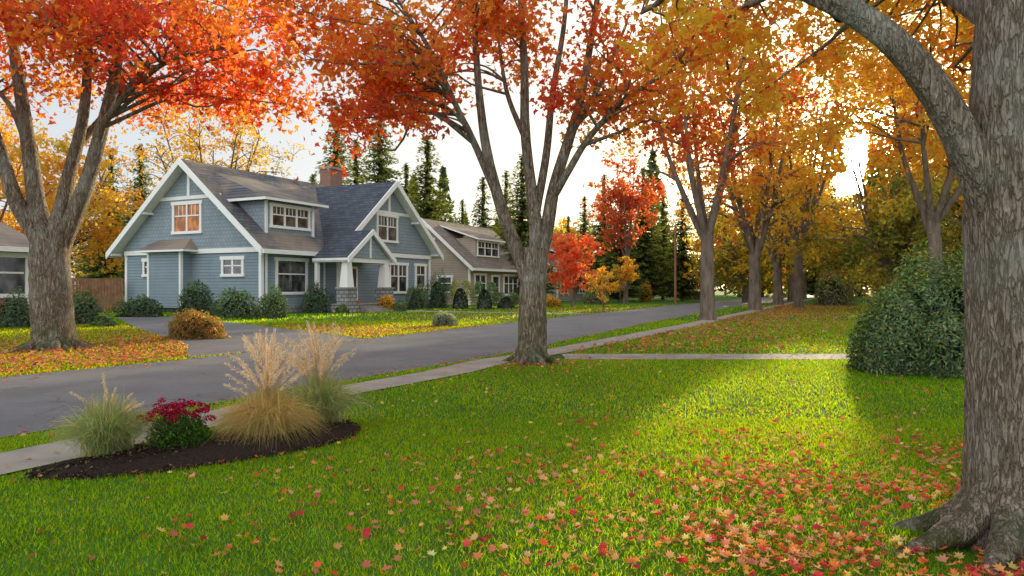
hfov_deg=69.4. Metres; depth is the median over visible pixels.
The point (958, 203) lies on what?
oak tree
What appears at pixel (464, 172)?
sky
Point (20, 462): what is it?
sidewalk
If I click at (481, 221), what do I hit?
fir tree
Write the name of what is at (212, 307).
laurel bush
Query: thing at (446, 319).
lavender bush
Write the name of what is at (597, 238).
fir tree
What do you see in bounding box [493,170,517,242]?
fir tree
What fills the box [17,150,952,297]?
distant woodland
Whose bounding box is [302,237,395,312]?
porch
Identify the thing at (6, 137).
birch tree
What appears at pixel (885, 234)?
oak tree
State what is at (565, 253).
japanese maple tree
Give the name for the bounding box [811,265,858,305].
rhododendron bush
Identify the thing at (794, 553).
fallen leaves
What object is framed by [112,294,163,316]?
laurel bush
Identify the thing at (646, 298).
spirea bush
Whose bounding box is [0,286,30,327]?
laurel bush
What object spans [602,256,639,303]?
young maple tree
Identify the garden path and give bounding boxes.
[562,354,855,358]
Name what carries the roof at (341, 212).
on the walls at (220, 229)
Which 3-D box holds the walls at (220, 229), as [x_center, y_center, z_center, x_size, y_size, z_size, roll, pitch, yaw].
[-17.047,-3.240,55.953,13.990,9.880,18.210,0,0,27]
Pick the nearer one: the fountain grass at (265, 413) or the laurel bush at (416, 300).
the fountain grass at (265, 413)
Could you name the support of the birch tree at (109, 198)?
on the lawn ground at (632, 303)
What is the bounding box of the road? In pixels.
[0,295,818,437]
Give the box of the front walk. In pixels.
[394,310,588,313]
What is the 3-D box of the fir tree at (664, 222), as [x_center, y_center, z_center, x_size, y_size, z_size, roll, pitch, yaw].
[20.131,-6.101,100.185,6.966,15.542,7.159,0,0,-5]
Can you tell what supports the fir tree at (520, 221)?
on the lawn ground at (632, 303)
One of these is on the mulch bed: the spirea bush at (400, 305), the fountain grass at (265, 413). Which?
the fountain grass at (265, 413)
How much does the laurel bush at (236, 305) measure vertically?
1.876 m
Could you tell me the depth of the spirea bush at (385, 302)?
50.42 m
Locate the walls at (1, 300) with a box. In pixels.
[0,251,25,317]
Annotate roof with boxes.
[0,222,28,246]
[111,159,440,262]
[422,218,515,269]
[547,242,585,274]
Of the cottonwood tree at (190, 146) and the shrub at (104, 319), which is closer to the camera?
the shrub at (104, 319)
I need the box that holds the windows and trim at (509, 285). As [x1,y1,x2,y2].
[421,218,517,304]
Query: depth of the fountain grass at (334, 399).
8.36 m
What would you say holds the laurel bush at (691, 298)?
on the lawn ground at (632, 303)
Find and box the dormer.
[237,200,313,236]
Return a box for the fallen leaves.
[0,305,1023,575]
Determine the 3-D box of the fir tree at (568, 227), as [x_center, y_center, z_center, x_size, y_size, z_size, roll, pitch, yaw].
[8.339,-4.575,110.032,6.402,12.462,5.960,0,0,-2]
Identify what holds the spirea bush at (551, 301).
on the lawn ground at (632, 303)
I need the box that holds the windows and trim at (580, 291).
[547,263,590,297]
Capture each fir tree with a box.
[72,149,129,297]
[99,143,153,296]
[307,174,317,183]
[311,105,356,184]
[342,139,369,184]
[356,113,402,184]
[399,164,419,209]
[405,134,459,223]
[455,199,470,225]
[467,177,499,233]
[493,154,560,296]
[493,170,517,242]
[561,216,577,248]
[573,195,596,267]
[578,174,624,291]
[593,203,650,301]
[622,166,673,297]
[647,185,686,299]
[653,192,699,300]
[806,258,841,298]
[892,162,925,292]
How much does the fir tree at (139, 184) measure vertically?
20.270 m
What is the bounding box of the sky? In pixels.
[0,0,971,288]
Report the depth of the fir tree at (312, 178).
99.81 m
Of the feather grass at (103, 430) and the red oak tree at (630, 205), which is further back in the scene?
the red oak tree at (630, 205)
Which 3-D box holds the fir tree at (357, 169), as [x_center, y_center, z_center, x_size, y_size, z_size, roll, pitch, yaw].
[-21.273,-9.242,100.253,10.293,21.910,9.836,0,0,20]
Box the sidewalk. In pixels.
[0,299,812,474]
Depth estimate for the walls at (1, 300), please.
32.52 m
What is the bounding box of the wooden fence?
[71,278,124,311]
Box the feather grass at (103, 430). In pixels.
[16,374,168,457]
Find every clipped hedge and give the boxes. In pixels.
[448,279,473,309]
[471,281,499,309]
[491,292,518,308]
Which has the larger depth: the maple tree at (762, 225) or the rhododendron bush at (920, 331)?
the maple tree at (762, 225)
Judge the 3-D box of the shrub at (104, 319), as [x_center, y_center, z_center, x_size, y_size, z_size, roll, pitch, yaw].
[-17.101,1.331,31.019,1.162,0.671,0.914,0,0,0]
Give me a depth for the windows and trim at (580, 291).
93.45 m
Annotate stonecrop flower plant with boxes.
[136,397,216,449]
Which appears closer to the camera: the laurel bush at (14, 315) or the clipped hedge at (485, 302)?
the laurel bush at (14, 315)
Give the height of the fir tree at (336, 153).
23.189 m
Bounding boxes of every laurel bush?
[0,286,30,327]
[73,288,104,323]
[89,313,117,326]
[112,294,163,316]
[174,279,216,314]
[209,300,221,315]
[213,287,259,318]
[255,283,289,318]
[301,281,335,312]
[405,283,427,309]
[423,268,449,307]
[581,287,608,303]
[680,289,699,299]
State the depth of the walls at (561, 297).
90.55 m
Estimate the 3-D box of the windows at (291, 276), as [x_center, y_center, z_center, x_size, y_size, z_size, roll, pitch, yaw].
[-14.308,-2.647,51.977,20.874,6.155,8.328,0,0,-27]
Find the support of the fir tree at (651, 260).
on the lawn ground at (632, 303)
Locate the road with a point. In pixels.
(26, 401)
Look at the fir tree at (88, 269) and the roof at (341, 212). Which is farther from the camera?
the fir tree at (88, 269)
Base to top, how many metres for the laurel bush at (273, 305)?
1.985 m
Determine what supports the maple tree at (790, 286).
on the lawn ground at (632, 303)
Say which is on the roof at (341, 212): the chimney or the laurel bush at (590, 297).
the chimney
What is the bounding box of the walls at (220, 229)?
[126,171,429,312]
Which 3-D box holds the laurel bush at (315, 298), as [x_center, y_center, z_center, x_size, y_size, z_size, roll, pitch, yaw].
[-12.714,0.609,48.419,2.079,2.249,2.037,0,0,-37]
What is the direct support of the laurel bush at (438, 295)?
on the lawn ground at (632, 303)
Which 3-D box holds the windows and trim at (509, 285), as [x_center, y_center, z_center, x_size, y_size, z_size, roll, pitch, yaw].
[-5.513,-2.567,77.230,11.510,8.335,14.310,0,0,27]
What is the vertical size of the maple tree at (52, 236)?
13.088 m
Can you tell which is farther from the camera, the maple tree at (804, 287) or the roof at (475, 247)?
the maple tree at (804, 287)
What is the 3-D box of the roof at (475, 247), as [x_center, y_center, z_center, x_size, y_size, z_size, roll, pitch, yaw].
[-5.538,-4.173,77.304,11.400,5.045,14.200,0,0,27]
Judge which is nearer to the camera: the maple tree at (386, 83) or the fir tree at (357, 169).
the maple tree at (386, 83)
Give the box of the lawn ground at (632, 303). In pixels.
[0,289,1023,575]
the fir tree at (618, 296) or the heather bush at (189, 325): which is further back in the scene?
the fir tree at (618, 296)
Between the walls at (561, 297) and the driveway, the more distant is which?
the walls at (561, 297)
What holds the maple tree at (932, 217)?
on the lawn ground at (632, 303)
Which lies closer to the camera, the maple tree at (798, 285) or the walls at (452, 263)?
the maple tree at (798, 285)
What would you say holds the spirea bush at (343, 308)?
on the lawn ground at (632, 303)
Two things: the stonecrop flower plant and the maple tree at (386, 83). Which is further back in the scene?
the maple tree at (386, 83)
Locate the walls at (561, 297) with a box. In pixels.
[546,269,589,300]
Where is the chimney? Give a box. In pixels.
[318,163,341,186]
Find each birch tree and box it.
[0,91,57,233]
[0,122,148,284]
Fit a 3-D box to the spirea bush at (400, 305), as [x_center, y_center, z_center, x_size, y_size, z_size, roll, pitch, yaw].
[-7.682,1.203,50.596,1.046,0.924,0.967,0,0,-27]
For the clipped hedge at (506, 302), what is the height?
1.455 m
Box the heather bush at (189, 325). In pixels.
[164,308,230,339]
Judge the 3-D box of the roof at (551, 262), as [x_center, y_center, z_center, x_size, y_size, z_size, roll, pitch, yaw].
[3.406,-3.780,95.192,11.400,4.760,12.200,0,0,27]
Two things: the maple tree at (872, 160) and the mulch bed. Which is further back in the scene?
the maple tree at (872, 160)
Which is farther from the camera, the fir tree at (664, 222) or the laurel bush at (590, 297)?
the fir tree at (664, 222)
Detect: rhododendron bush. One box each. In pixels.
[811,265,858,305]
[842,232,964,377]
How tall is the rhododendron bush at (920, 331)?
2.994 m
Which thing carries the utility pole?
on the lawn ground at (632, 303)
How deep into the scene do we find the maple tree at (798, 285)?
57.64 m
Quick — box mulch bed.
[24,419,360,479]
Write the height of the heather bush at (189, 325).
1.101 m
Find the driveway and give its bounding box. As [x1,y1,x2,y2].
[116,317,367,356]
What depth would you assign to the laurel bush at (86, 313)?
32.66 m
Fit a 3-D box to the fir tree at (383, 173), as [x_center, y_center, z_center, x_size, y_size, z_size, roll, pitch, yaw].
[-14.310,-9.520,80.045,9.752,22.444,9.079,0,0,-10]
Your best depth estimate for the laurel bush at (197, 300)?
42.47 m
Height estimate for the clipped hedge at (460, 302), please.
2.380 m
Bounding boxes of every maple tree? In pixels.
[0,0,330,352]
[244,0,783,365]
[547,230,612,306]
[584,266,618,311]
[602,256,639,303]
[604,0,1023,575]
[607,3,851,319]
[655,52,853,309]
[706,124,859,304]
[713,61,881,307]
[745,151,859,301]
[777,0,972,286]
[778,185,857,298]
[808,68,956,300]
[866,88,968,214]
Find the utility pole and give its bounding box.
[666,225,684,302]
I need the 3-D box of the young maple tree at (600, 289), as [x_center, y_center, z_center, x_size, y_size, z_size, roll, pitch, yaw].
[6.123,0.104,50.153,2.171,3.197,2.337,0,0,30]
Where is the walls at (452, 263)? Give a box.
[427,228,519,304]
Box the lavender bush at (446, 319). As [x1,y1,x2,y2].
[432,310,457,325]
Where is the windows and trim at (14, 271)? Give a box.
[0,246,28,306]
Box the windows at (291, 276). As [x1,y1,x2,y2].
[141,200,426,294]
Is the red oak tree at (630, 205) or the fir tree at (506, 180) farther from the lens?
the fir tree at (506, 180)
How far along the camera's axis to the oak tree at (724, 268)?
79.93 m
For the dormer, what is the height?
2.300 m
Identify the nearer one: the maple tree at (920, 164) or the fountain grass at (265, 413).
the fountain grass at (265, 413)
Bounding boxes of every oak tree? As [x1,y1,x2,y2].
[578,149,666,302]
[679,206,814,301]
[784,164,927,301]
[787,164,962,304]
[863,136,963,287]
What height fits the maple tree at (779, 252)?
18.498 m
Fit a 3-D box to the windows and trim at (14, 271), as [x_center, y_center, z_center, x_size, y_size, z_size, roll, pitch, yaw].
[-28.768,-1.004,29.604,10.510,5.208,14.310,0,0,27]
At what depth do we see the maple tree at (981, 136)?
4.57 m
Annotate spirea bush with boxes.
[334,303,349,312]
[378,294,394,309]
[392,299,406,310]
[546,295,561,306]
[637,281,652,301]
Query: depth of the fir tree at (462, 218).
91.92 m
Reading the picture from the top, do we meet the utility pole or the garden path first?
the utility pole
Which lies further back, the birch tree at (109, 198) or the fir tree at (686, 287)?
the fir tree at (686, 287)
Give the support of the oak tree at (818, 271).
on the lawn ground at (632, 303)
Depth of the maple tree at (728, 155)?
36.70 m
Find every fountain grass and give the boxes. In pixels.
[194,327,344,449]
[272,320,385,422]
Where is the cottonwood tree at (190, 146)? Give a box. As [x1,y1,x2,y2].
[108,98,309,193]
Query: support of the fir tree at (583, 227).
on the lawn ground at (632, 303)
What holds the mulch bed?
on the lawn ground at (632, 303)
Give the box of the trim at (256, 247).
[106,158,443,307]
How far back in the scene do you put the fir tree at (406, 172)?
94.86 m
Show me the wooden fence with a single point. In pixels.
(115, 286)
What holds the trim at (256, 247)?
attached to the walls at (220, 229)
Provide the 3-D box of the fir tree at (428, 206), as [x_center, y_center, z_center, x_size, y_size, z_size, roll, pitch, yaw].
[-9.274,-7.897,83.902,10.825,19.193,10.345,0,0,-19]

